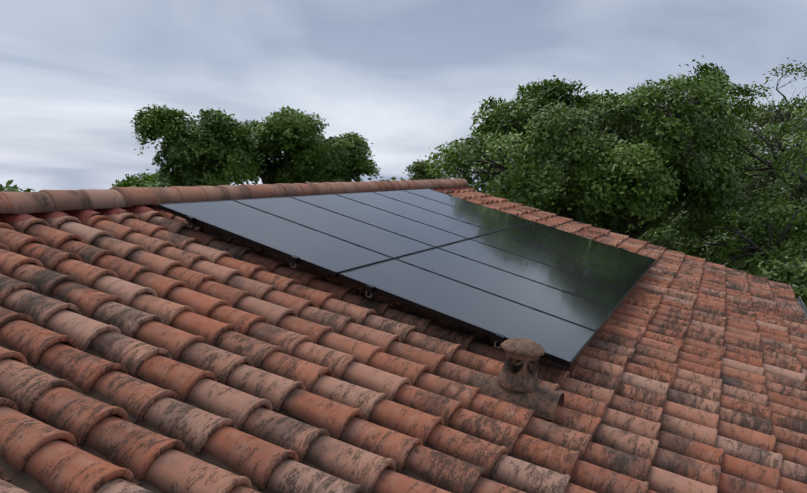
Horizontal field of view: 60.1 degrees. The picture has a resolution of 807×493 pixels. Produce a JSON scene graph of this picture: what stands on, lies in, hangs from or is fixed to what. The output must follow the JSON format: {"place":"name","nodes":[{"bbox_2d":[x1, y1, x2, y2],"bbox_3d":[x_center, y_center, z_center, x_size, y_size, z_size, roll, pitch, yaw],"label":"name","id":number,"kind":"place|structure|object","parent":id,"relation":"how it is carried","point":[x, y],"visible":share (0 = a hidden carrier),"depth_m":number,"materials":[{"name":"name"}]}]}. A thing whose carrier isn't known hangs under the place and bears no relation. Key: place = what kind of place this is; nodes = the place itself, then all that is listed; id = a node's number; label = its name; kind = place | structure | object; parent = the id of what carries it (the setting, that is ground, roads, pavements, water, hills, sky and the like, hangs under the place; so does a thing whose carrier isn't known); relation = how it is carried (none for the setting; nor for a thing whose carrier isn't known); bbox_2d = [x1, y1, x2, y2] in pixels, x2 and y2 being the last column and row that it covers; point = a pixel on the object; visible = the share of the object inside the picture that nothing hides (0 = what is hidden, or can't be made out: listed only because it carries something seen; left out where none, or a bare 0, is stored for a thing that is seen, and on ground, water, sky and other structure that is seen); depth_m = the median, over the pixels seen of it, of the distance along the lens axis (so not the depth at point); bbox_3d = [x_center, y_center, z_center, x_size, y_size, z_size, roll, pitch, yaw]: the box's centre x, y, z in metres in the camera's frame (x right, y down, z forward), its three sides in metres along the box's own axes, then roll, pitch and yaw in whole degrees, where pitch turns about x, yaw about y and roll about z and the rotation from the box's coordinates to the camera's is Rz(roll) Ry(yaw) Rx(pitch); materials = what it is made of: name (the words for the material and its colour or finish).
{"place":"outdoors","nodes":[
{"label":"outdoors","id":0,"kind":"place"},
{"bbox_2d":[130,104,264,186],"bbox_3d":[-7.496,-1.509,25.824,4.596,7.278,4.556,3,7,25],"label":"tree","id":1,"kind":"object","parent":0,"point":[229,143],"depth_m":24.75,"materials":[{"name":"green plant"}]},
{"bbox_2d":[230,106,353,184],"bbox_3d":[-4.707,-1.862,28.418,5.763,7.408,5.274,3,7,25],"label":"tree","id":2,"kind":"object","parent":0,"point":[275,132],"depth_m":26.61,"materials":[{"name":"green plant"}]},
{"bbox_2d":[0,189,806,492],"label":"roof tiles","id":3,"kind":"object","parent":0,"point":[150,351],"visible":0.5,"depth_m":3.84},
{"bbox_2d":[187,222,500,347],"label":"mounting rails","id":4,"kind":"object","parent":3,"relation":"on","point":[297,265],"visible":0.19,"depth_m":5.15,"materials":[{"name":"silver metal"}]},
{"bbox_2d":[186,194,623,343],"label":"panel clamps","id":5,"kind":"object","parent":4,"relation":"attached to","point":[370,288],"visible":0.65,"depth_m":5.12,"materials":[{"name":"black metal"}]},
{"bbox_2d":[157,189,655,367],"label":"pv frames","id":6,"kind":"structure","parent":4,"relation":"on","point":[548,356],"depth_m":5.52,"materials":[{"name":"black metal"}]},
{"bbox_2d":[162,189,654,360],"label":"solar panels","id":7,"kind":"object","parent":6,"relation":"in","point":[559,338],"visible":1,"depth_m":6.31,"materials":[{"name":"black glass"}]},
{"bbox_2d":[473,338,563,420],"bbox_3d":[0.694,0.736,4.106,0.500,0.384,0.264,10,10,24],"label":"roof vent","id":8,"kind":"object","parent":3,"relation":"on","point":[515,384],"visible":1,"depth_m":4.02,"materials":[{"name":"brown ceramic"}]},
{"bbox_2d":[0,0,806,191],"label":"sky","id":9,"kind":"structure","parent":0,"point":[409,77],"materials":[{"name":"grey"}]},
{"bbox_2d":[424,55,760,239],"bbox_3d":[4.817,-0.879,18.760,8.475,7.597,8.783,3,7,25],"label":"tree","id":10,"kind":"object","parent":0,"point":[645,141],"depth_m":15.98,"materials":[{"name":"green plant"}]},
{"bbox_2d":[671,58,806,221],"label":"tree","id":11,"kind":"object","parent":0,"point":[760,121],"depth_m":24.53,"materials":[{"name":"green plant"}]},
{"bbox_2d":[680,86,806,252],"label":"tree","id":12,"kind":"object","parent":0,"point":[771,188],"depth_m":19.08,"materials":[{"name":"green plant"}]},
{"bbox_3d":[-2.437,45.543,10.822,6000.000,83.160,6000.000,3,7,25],"label":"ground","id":13,"kind":"structure","parent":0,"visible":0},
{"bbox_2d":[0,180,34,191],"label":"tree","id":14,"kind":"object","parent":13,"relation":"on","point":[8,188],"visible":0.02,"depth_m":64.30,"materials":[{"name":"green plant"}]},
{"bbox_2d":[112,169,184,187],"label":"tree","id":15,"kind":"object","parent":13,"relation":"on","point":[144,179],"visible":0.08,"depth_m":99.83,"materials":[{"name":"green plant"}]},
{"bbox_2d":[287,132,383,182],"bbox_3d":[-2.684,-1.327,27.778,3.824,6.476,2.891,0,6,0],"label":"tree","id":16,"kind":"object","parent":13,"relation":"on","point":[345,149],"depth_m":26.84,"materials":[{"name":"green plant"}]},
{"bbox_2d":[402,155,445,180],"bbox_3d":[1.094,-1.143,30.118,2.484,5.560,2.548,3,7,25],"label":"tree","id":17,"kind":"object","parent":13,"relation":"on","point":[418,167],"depth_m":29.37,"materials":[{"name":"green plant"}]},
{"bbox_2d":[625,191,800,265],"bbox_3d":[11.233,-0.056,24.190,11.545,4.748,10.058,3,7,25],"label":"tree","id":18,"kind":"object","parent":13,"relation":"on","point":[653,233],"depth_m":21.65,"materials":[{"name":"green plant"}]},
{"bbox_2d":[651,209,806,273],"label":"corner tree","id":19,"kind":"object","parent":13,"relation":"on","point":[802,236],"depth_m":19.63,"materials":[{"name":"green plant"}]},
{"bbox_2d":[663,187,806,296],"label":"corner tree","id":20,"kind":"object","parent":13,"relation":"on","point":[771,208],"depth_m":16.63,"materials":[{"name":"green plant"}]},
{"bbox_2d":[753,255,806,307],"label":"corner tree","id":21,"kind":"object","parent":13,"relation":"on","point":[795,277],"depth_m":12.10,"materials":[{"name":"green plant"}]},
{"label":"house walls","id":22,"kind":"object","parent":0,"visible":0},
{"bbox_3d":[-1.834,0.390,7.321,11.440,1.582,13.620,3,7,25],"label":"roof","id":23,"kind":"object","parent":22,"relation":"on","visible":0},
{"bbox_2d":[0,179,468,213],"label":"ridge tiles","id":24,"kind":"object","parent":23,"relation":"on","point":[41,201],"visible":0.96,"depth_m":6.42,"materials":[{"name":"ceramic"}]},
{"bbox_2d":[0,187,471,223],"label":"mortar","id":25,"kind":"object","parent":23,"relation":"on","point":[79,214],"visible":0.15,"depth_m":5.42,"materials":[{"name":"concrete"}]},
{"bbox_2d":[797,296,806,317],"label":"gutter","id":26,"kind":"object","parent":23,"relation":"attached to","point":[801,303],"visible":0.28,"depth_m":10.51,"materials":[{"name":"silver metal"}]}
]}

